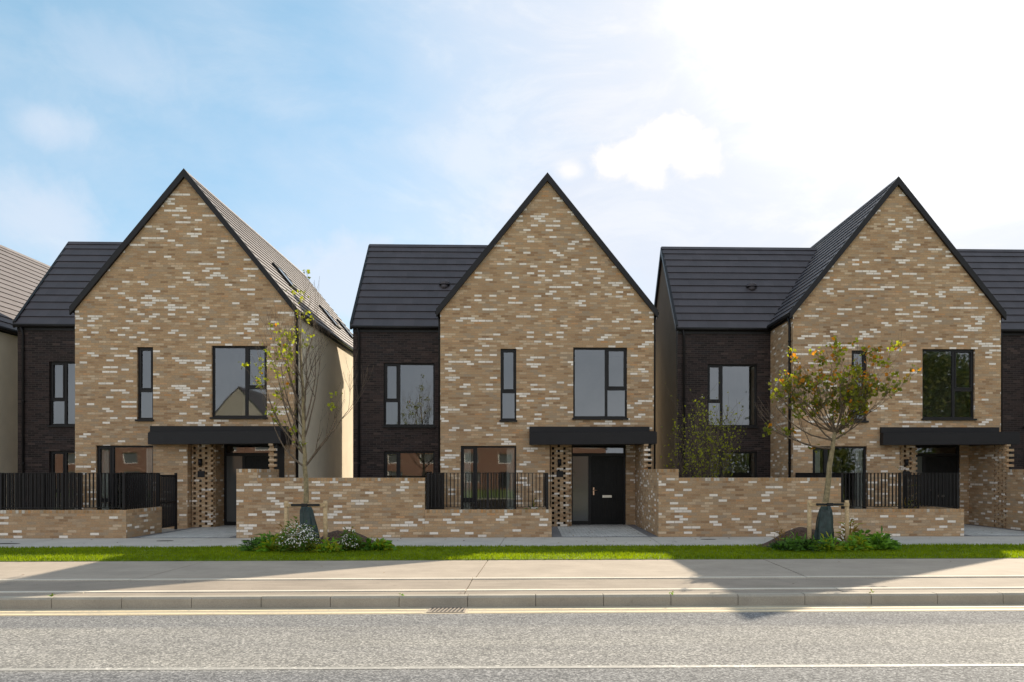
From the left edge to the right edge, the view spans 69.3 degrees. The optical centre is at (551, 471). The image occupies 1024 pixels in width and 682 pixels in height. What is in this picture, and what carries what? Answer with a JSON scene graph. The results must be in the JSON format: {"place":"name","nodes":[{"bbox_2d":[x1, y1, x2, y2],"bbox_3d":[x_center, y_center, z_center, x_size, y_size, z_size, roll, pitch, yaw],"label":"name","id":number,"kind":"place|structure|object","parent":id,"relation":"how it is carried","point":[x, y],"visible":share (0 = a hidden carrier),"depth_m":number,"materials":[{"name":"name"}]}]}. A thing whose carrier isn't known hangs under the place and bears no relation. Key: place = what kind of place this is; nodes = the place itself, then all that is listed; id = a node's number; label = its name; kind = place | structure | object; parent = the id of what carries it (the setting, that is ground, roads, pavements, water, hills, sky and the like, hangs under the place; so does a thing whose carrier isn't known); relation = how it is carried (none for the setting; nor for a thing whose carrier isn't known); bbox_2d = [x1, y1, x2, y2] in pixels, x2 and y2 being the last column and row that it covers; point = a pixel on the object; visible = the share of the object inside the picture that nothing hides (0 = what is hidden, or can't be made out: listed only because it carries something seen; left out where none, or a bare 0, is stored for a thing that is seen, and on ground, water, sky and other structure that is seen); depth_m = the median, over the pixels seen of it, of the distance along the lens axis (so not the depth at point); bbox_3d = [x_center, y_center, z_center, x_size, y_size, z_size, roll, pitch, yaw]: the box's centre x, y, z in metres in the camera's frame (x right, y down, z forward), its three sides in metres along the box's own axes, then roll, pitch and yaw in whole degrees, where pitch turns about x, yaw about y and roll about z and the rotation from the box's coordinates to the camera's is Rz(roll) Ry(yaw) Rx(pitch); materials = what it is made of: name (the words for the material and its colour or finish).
{"place":"outdoors","nodes":[
{"label":"outdoors","id":0,"kind":"place"},
{"bbox_2d":[140,525,235,537],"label":"entrance paving","id":1,"kind":"structure","parent":0,"point":[225,531],"depth_m":19.76,"materials":[{"name":"grey concrete"}]},
{"bbox_2d":[162,528,642,531],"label":"garden ground","id":2,"kind":"structure","parent":0,"point":[165,530],"depth_m":21.10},
{"bbox_2d":[0,245,50,509],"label":"terraced house","id":3,"kind":"structure","parent":2,"relation":"on","point":[21,276],"depth_m":25.28,"materials":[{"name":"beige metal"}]},
{"bbox_2d":[3,473,81,509],"bbox_3d":[-13.759,0.835,20.078,0.060,1.630,3.240,0,0,-2],"label":"railing","id":4,"kind":"object","parent":2,"relation":"on","point":[42,491],"visible":0.38,"depth_m":19.98,"materials":[{"name":"black metal"}]},
{"bbox_2d":[0,507,161,538],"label":"garden wall","id":5,"kind":"structure","parent":2,"relation":"on","point":[22,524],"depth_m":18.38,"materials":[{"name":"brick"}]},
{"bbox_2d":[0,473,125,509],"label":"railing","id":6,"kind":"object","parent":5,"relation":"on","point":[63,507],"visible":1,"depth_m":18.47,"materials":[{"name":"black metal"}]},
{"bbox_2d":[126,473,176,529],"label":"side gate","id":7,"kind":"structure","parent":2,"relation":"on","point":[144,490],"depth_m":20.21,"materials":[{"name":"black metal"}]},
{"bbox_2d":[12,168,352,528],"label":"terraced house","id":8,"kind":"structure","parent":2,"relation":"on","point":[139,344],"depth_m":21.85,"materials":[{"name":"brown brick"}]},
{"bbox_2d":[47,362,74,426],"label":"window","id":9,"kind":"structure","parent":8,"relation":"in","point":[65,364],"depth_m":23.84,"materials":[{"name":"black metal"}]},
{"bbox_2d":[50,451,74,492],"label":"window","id":10,"kind":"structure","parent":8,"relation":"in","point":[65,453],"depth_m":23.84,"materials":[{"name":"black metal"}]},
{"bbox_2d":[97,446,152,509],"bbox_3d":[-12.558,0.385,21.861,1.660,2.330,0.082,0,0,-2],"label":"window","id":11,"kind":"structure","parent":8,"relation":"in","point":[112,448],"depth_m":21.82,"materials":[{"name":"black metal"}]},
{"bbox_2d":[135,347,153,420],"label":"window","id":12,"kind":"structure","parent":8,"relation":"in","point":[140,349],"depth_m":21.84,"materials":[{"name":"black metal"}]},
{"bbox_2d":[210,346,267,418],"bbox_3d":[-9.218,-2.647,21.894,1.680,2.165,0.200,0,0,-2],"label":"window","id":13,"kind":"structure","parent":8,"relation":"in","point":[247,348],"depth_m":21.92,"materials":[{"name":"black metal"}]},
{"bbox_2d":[245,456,269,468],"bbox_3d":[-8.934,0.573,22.846,1.010,2.115,0.052,0,0,-2],"label":"door","id":14,"kind":"structure","parent":8,"relation":"in","point":[251,462],"depth_m":22.82,"materials":[{"name":"black paint"}]},
{"bbox_2d":[131,527,235,537],"bbox_3d":[-9.282,1.699,20.792,2.690,0.102,4.720,0,0,-2],"label":"paving border","id":15,"kind":"object","parent":2,"relation":"on","point":[171,531],"visible":0.24,"depth_m":19.81,"materials":[{"name":"grey concrete"}]},
{"bbox_2d":[236,469,425,537],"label":"tall garden wall","id":16,"kind":"structure","parent":2,"relation":"on","point":[382,507],"depth_m":18.56,"materials":[{"name":"brick"}]},
{"bbox_2d":[429,473,443,508],"bbox_3d":[-3.163,0.835,20.370,0.060,1.630,3.240,0,0,-2],"label":"side gate","id":17,"kind":"object","parent":2,"relation":"on","point":[437,492],"visible":0.48,"depth_m":20.27,"materials":[{"name":"black metal"}]},
{"bbox_2d":[425,506,551,537],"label":"garden wall","id":18,"kind":"structure","parent":2,"relation":"on","point":[463,523],"depth_m":18.66,"materials":[{"name":"brick"}]},
{"bbox_2d":[427,473,547,509],"bbox_3d":[-1.609,0.485,18.773,3.080,0.930,0.060,0,0,-2],"label":"railing","id":19,"kind":"object","parent":18,"relation":"on","point":[487,490],"visible":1,"depth_m":18.75,"materials":[{"name":"black metal"}]},
{"bbox_2d":[350,172,658,528],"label":"terraced house","id":20,"kind":"structure","parent":2,"relation":"on","point":[523,341],"depth_m":22.16,"materials":[{"name":"brick"}]},
{"bbox_2d":[382,363,435,427],"bbox_3d":[-4.622,-2.497,24.122,1.710,2.105,0.200,0,0,-2],"label":"window","id":21,"kind":"structure","parent":20,"relation":"in","point":[397,399],"depth_m":24.14,"materials":[{"name":"black metal"}]},
{"bbox_2d":[384,451,434,477],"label":"window","id":22,"kind":"structure","parent":20,"relation":"in","point":[397,453],"depth_m":24.14,"materials":[{"name":"black metal"}]},
{"bbox_2d":[461,446,515,508],"bbox_3d":[-1.872,0.385,22.156,1.660,2.330,0.082,0,0,-2],"label":"window","id":23,"kind":"structure","parent":20,"relation":"in","point":[474,448],"depth_m":22.11,"materials":[{"name":"black metal"}]},
{"bbox_2d":[499,349,516,421],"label":"window","id":24,"kind":"structure","parent":20,"relation":"in","point":[503,390],"depth_m":22.14,"materials":[{"name":"black metal"}]},
{"bbox_2d":[572,348,627,419],"bbox_3d":[1.468,-2.647,22.189,1.680,2.165,0.200,0,0,-2],"label":"window","id":25,"kind":"structure","parent":20,"relation":"in","point":[607,388],"depth_m":22.22,"materials":[{"name":"black metal"}]},
{"bbox_2d":[591,456,622,523],"bbox_3d":[1.753,0.573,23.104,1.010,2.115,0.126,0,0,-2],"label":"door","id":26,"kind":"structure","parent":20,"relation":"in","point":[606,471],"depth_m":23.12,"materials":[{"name":"black paint"}]},
{"bbox_2d":[544,473,545,506],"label":"side gate","id":27,"kind":"structure","parent":2,"relation":"on","point":[545,489],"depth_m":20.12,"materials":[{"name":"black metal"}]},
{"bbox_2d":[552,525,657,536],"bbox_3d":[1.314,1.699,21.084,2.690,0.102,4.720,0,0,-2],"label":"paving border","id":28,"kind":"object","parent":2,"relation":"on","point":[556,532],"visible":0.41,"depth_m":20.14,"materials":[{"name":"grey concrete"}]},
{"bbox_2d":[660,382,747,477],"bbox_3d":[4.189,-0.388,20.485,2.361,4.125,2.593,0,0,42],"label":"multi stem shrub","id":29,"kind":"object","parent":2,"relation":"on","point":[701,455],"visible":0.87,"depth_m":20.45,"materials":[{"name":"green plant"}]},
{"bbox_2d":[644,469,840,536],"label":"tall garden wall","id":30,"kind":"structure","parent":2,"relation":"on","point":[675,505],"depth_m":18.84,"materials":[{"name":"brick"}]},
{"bbox_2d":[795,473,839,477],"bbox_3d":[7.433,0.835,20.663,0.060,1.630,3.240,0,0,-2],"label":"railing","id":31,"kind":"object","parent":2,"relation":"on","point":[813,475],"visible":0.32,"depth_m":20.84,"materials":[{"name":"black metal"}]},
{"bbox_2d":[654,176,1019,527],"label":"terraced house","id":32,"kind":"structure","parent":2,"relation":"on","point":[885,266],"depth_m":22.51,"materials":[{"name":"brown brick"}]},
{"bbox_2d":[708,452,756,477],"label":"window","id":33,"kind":"structure","parent":32,"relation":"in","point":[755,453],"depth_m":24.45,"materials":[{"name":"black metal"}]},
{"bbox_2d":[708,364,758,427],"bbox_3d":[5.974,-2.497,24.414,1.710,2.105,0.200,0,0,-2],"label":"window","id":34,"kind":"structure","parent":32,"relation":"in","point":[720,401],"depth_m":24.43,"materials":[{"name":"black metal"}]},
{"bbox_2d":[813,446,865,508],"bbox_3d":[8.724,0.385,22.448,1.660,2.330,0.082,0,0,-2],"label":"window","id":35,"kind":"structure","parent":32,"relation":"in","point":[864,447],"depth_m":22.43,"materials":[{"name":"black metal"}]},
{"bbox_2d":[851,351,868,422],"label":"window","id":36,"kind":"structure","parent":32,"relation":"in","point":[853,352],"depth_m":22.43,"materials":[{"name":"black metal"}]},
{"bbox_2d":[926,457,956,505],"bbox_3d":[12.348,0.573,23.434,1.010,2.115,0.052,0,0,-2],"label":"door","id":37,"kind":"structure","parent":32,"relation":"in","point":[934,465],"depth_m":23.41,"materials":[{"name":"black paint"}]},
{"bbox_2d":[921,349,976,419],"bbox_3d":[12.064,-2.647,22.481,1.680,2.165,0.200,0,0,-2],"label":"window","id":38,"kind":"structure","parent":32,"relation":"in","point":[954,389],"depth_m":22.52,"materials":[{"name":"black metal"}]},
{"bbox_2d":[841,507,963,536],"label":"garden wall","id":39,"kind":"structure","parent":2,"relation":"on","point":[930,521],"depth_m":18.96,"materials":[{"name":"brick"}]},
{"bbox_2d":[840,473,958,508],"bbox_3d":[8.987,0.485,19.065,3.080,0.930,0.060,0,0,-2],"label":"railing","id":40,"kind":"object","parent":39,"relation":"on","point":[899,506],"visible":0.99,"depth_m":19.06,"materials":[{"name":"black metal"}]},
{"bbox_2d":[903,473,955,508],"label":"railing","id":41,"kind":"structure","parent":39,"relation":"on","point":[930,490],"depth_m":20.42,"materials":[{"name":"black metal"}]},
{"bbox_2d":[882,466,927,508],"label":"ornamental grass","id":42,"kind":"object","parent":2,"relation":"on","point":[905,498],"depth_m":19.51,"materials":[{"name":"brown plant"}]},
{"bbox_2d":[957,249,1023,468],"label":"terraced house","id":43,"kind":"structure","parent":2,"relation":"on","point":[999,273],"depth_m":24.76,"materials":[{"name":"black tile"}]},
{"bbox_2d":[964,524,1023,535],"bbox_3d":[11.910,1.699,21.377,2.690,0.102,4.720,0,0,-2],"label":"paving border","id":44,"kind":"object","parent":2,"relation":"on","point":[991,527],"visible":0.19,"depth_m":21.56,"materials":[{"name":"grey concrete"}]},
{"bbox_2d":[1006,469,1023,530],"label":"tall garden wall","id":45,"kind":"structure","parent":2,"relation":"on","point":[1014,499],"depth_m":21.13,"materials":[{"name":"brick"}]},
{"bbox_2d":[0,543,1023,561],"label":"grass verge","id":46,"kind":"object","parent":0,"point":[372,559],"depth_m":14.09,"materials":[{"name":"green plant"}]},
{"bbox_2d":[237,536,261,551],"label":"bedding plant","id":47,"kind":"object","parent":46,"relation":"on","point":[246,547],"visible":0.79,"depth_m":15.15,"materials":[{"name":"green plant"}]},
{"bbox_2d":[248,531,283,550],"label":"bedding plant","id":48,"kind":"object","parent":46,"relation":"on","point":[263,538],"visible":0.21,"depth_m":15.35,"materials":[{"name":"green plant"}]},
{"bbox_2d":[251,534,293,552],"bbox_3d":[-5.649,1.455,15.133,0.875,0.392,0.816,0,0,-37],"label":"bedding plant","id":49,"kind":"object","parent":46,"relation":"on","point":[265,546],"visible":0.65,"depth_m":15.02,"materials":[{"name":"green plant"}]},
{"bbox_2d":[273,516,321,552],"bbox_3d":[-5.133,1.257,15.031,1.020,0.758,0.709,0,0,-2],"label":"aster bush","id":50,"kind":"object","parent":46,"relation":"on","point":[295,543],"visible":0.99,"depth_m":14.93,"materials":[{"name":"white plant"}]},
{"bbox_2d":[284,501,327,546],"bbox_3d":[-5.095,1.150,15.328,0.903,1.101,0.166,0,0,-2],"label":"tree stake","id":51,"kind":"object","parent":46,"relation":"on","point":[287,505],"visible":0.76,"depth_m":15.32,"materials":[{"name":"brown wood"}]},
{"bbox_2d":[241,269,373,502],"bbox_3d":[-5.095,-1.334,15.493,2.760,5.980,1.202,0,0,-2],"label":"young tree","id":52,"kind":"object","parent":46,"relation":"on","point":[303,420],"visible":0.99,"depth_m":15.50,"materials":[{"name":"green plant"}]},
{"bbox_2d":[300,507,319,547],"bbox_3d":[-5.061,1.190,15.524,0.423,0.920,0.337,0,0,-2],"label":"watering bag","id":53,"kind":"object","parent":52,"relation":"attached to","point":[307,513],"visible":0.5,"depth_m":15.43,"materials":[{"name":"green plastic"}]},
{"bbox_2d":[307,537,343,552],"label":"bedding plant","id":54,"kind":"object","parent":46,"relation":"on","point":[334,546],"visible":0.98,"depth_m":14.96,"materials":[{"name":"green plant"}]},
{"bbox_2d":[320,530,373,544],"bbox_3d":[-4.526,1.450,16.032,2.278,0.380,0.997,0,0,-2],"label":"mulch mound","id":55,"kind":"object","parent":46,"relation":"on","point":[334,534],"visible":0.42,"depth_m":15.92,"materials":[{"name":"brown soil"}]},
{"bbox_2d":[336,525,364,551],"bbox_3d":[-4.145,1.368,15.240,0.712,0.547,0.531,0,0,-2],"label":"aster bush","id":56,"kind":"object","parent":46,"relation":"on","point":[351,541],"visible":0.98,"depth_m":15.19,"materials":[{"name":"white plant"}]},
{"bbox_2d":[355,537,396,550],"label":"bedding plant","id":57,"kind":"object","parent":46,"relation":"on","point":[367,542],"visible":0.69,"depth_m":15.25,"materials":[{"name":"green plant"}]},
{"bbox_2d":[368,538,394,550],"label":"bedding plant","id":58,"kind":"object","parent":46,"relation":"on","point":[378,542],"visible":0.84,"depth_m":15.27,"materials":[{"name":"green plant"}]},
{"bbox_2d":[766,537,797,550],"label":"bedding plant","id":59,"kind":"object","parent":46,"relation":"on","point":[779,545],"visible":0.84,"depth_m":15.35,"materials":[{"name":"green plant"}]},
{"bbox_2d":[777,532,807,542],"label":"bedding plant","id":60,"kind":"object","parent":46,"relation":"on","point":[789,538],"visible":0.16,"depth_m":15.75,"materials":[{"name":"green plant"}]},
{"bbox_2d":[757,527,836,546],"bbox_3d":[5.585,1.427,16.297,2.268,0.426,0.991,0,0,-2],"label":"mulch mound","id":61,"kind":"object","parent":46,"relation":"on","point":[801,531],"visible":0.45,"depth_m":16.18,"materials":[{"name":"brown soil"}]},
{"bbox_2d":[770,520,787,539],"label":"bedding plant","id":62,"kind":"object","parent":61,"relation":"on","point":[779,534],"visible":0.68,"depth_m":16.06,"materials":[{"name":"white plant"}]},
{"bbox_2d":[784,533,831,551],"bbox_3d":[5.282,1.447,15.288,1.021,0.388,0.806,0,0,-2],"label":"bedding plant","id":63,"kind":"object","parent":46,"relation":"on","point":[803,544],"visible":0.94,"depth_m":15.18,"materials":[{"name":"green plant"}]},
{"bbox_2d":[807,500,848,541],"bbox_3d":[5.871,1.150,15.631,0.903,1.101,0.166,0,0,-2],"label":"tree stake","id":64,"kind":"object","parent":46,"relation":"on","point":[810,504],"visible":0.79,"depth_m":15.63,"materials":[{"name":"brown wood"}]},
{"bbox_2d":[809,532,847,550],"bbox_3d":[5.701,1.436,15.277,0.970,0.418,0.728,0,0,-2],"label":"bedding plant","id":65,"kind":"object","parent":46,"relation":"on","point":[830,544],"visible":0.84,"depth_m":15.15,"materials":[{"name":"green plant"}]},
{"bbox_2d":[752,330,921,502],"bbox_3d":[5.807,-0.719,15.623,3.096,4.745,2.393,0,0,-30],"label":"young tree","id":66,"kind":"object","parent":46,"relation":"on","point":[853,398],"visible":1,"depth_m":15.71,"materials":[{"name":"green plant"}]},
{"bbox_2d":[814,506,833,540],"bbox_3d":[5.840,1.190,15.812,0.391,0.920,0.336,0,0,-29],"label":"watering bag","id":67,"kind":"object","parent":66,"relation":"attached to","point":[824,522],"visible":0.8,"depth_m":15.72,"materials":[{"name":"green plastic"}]},
{"bbox_2d":[834,514,863,543],"bbox_3d":[6.439,1.273,15.948,0.896,0.760,0.672,0,0,-16],"label":"bedding plant","id":68,"kind":"object","parent":46,"relation":"on","point":[850,529],"visible":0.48,"depth_m":15.95,"materials":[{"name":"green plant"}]},
{"bbox_2d":[830,537,867,551],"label":"bedding plant","id":69,"kind":"object","parent":46,"relation":"on","point":[848,547],"visible":0.7,"depth_m":15.22,"materials":[{"name":"green plant"}]},
{"bbox_2d":[845,535,876,550],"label":"bedding plant","id":70,"kind":"object","parent":46,"relation":"on","point":[862,542],"visible":0.68,"depth_m":15.27,"materials":[{"name":"green plant"}]},
{"bbox_2d":[852,529,876,540],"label":"bedding plant","id":71,"kind":"object","parent":46,"relation":"on","point":[862,531],"visible":0.13,"depth_m":15.67,"materials":[{"name":"green plant"}]},
{"bbox_2d":[867,526,901,549],"bbox_3d":[6.893,1.383,15.503,0.885,0.537,0.855,0,0,27],"label":"bedding plant","id":72,"kind":"object","parent":46,"relation":"on","point":[885,541],"visible":0.87,"depth_m":15.38,"materials":[{"name":"green plant"}]},
{"bbox_2d":[0,611,1023,681],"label":"road","id":73,"kind":"structure","parent":0,"point":[619,639],"depth_m":7.58,"materials":[{"name":"grey asphalt"}]},
{"bbox_2d":[0,664,1023,670],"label":"lane line","id":74,"kind":"object","parent":73,"relation":"on","point":[466,667],"visible":1,"depth_m":6.76,"materials":[{"name":"white paint"}]},
{"bbox_2d":[0,558,1023,579],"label":"cycle path","id":75,"kind":"structure","parent":0,"point":[469,568],"depth_m":12.65,"materials":[{"name":"concrete"}]},
{"bbox_2d":[0,536,1023,547],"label":"footpath","id":76,"kind":"structure","parent":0,"point":[210,542],"depth_m":17.57,"materials":[{"name":"concrete"}]},
{"bbox_2d":[0,604,1023,615],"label":"road channel","id":77,"kind":"object","parent":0,"point":[490,607],"visible":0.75,"depth_m":9.62,"materials":[{"name":"grey concrete"}]},
{"bbox_2d":[427,607,466,612],"bbox_3d":[-1.345,1.792,9.567,0.480,0.025,0.360,0,0,-2],"label":"drain grate","id":78,"kind":"object","parent":77,"relation":"on","point":[447,610],"visible":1,"depth_m":9.53,"materials":[{"name":"metal"}]},
{"bbox_2d":[0,606,1023,614],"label":"yellow lines","id":79,"kind":"object","parent":77,"relation":"on","point":[518,611],"visible":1,"depth_m":9.52,"materials":[{"name":"paint"}]},
{"bbox_2d":[0,0,1023,333],"label":"sky","id":80,"kind":"structure","parent":0,"point":[332,129],"materials":[{"name":"blue"}]},
{"bbox_2d":[557,524,647,536],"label":"entrance paving","id":81,"kind":"structure","parent":0,"point":[608,530],"depth_m":20.42,"materials":[{"name":"grey concrete"}]},
{"bbox_2d":[964,524,1023,535],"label":"entrance paving","id":82,"kind":"structure","parent":0,"point":[971,530],"depth_m":20.42,"materials":[{"name":"grey concrete"}]},
{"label":"pavement bed","id":83,"kind":"structure","parent":0,"visible":0},
{"bbox_2d":[0,591,1023,608],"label":"kerb","id":84,"kind":"structure","parent":83,"relation":"on","point":[435,600],"depth_m":9.85,"materials":[{"name":"concrete"}]},
{"bbox_2d":[0,577,1023,590],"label":"cycle strip","id":85,"kind":"object","parent":83,"relation":"on","point":[462,584],"visible":0.68,"depth_m":10.88,"materials":[{"name":"concrete"}]},
{"bbox_2d":[0,589,1023,595],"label":"verge strip","id":86,"kind":"object","parent":83,"relation":"on","point":[505,592],"visible":0.47,"depth_m":10.12,"materials":[{"name":"concrete"}]},
{"bbox_2d":[0,587,1023,592],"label":"edging","id":87,"kind":"object","parent":83,"relation":"on","point":[434,590],"visible":0.5,"depth_m":10.29,"materials":[{"name":"concrete"}]},
{"bbox_2d":[0,575,1023,580],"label":"edging","id":88,"kind":"object","parent":83,"relation":"on","point":[738,577],"visible":0.52,"depth_m":11.42,"materials":[{"name":"concrete"}]}
]}

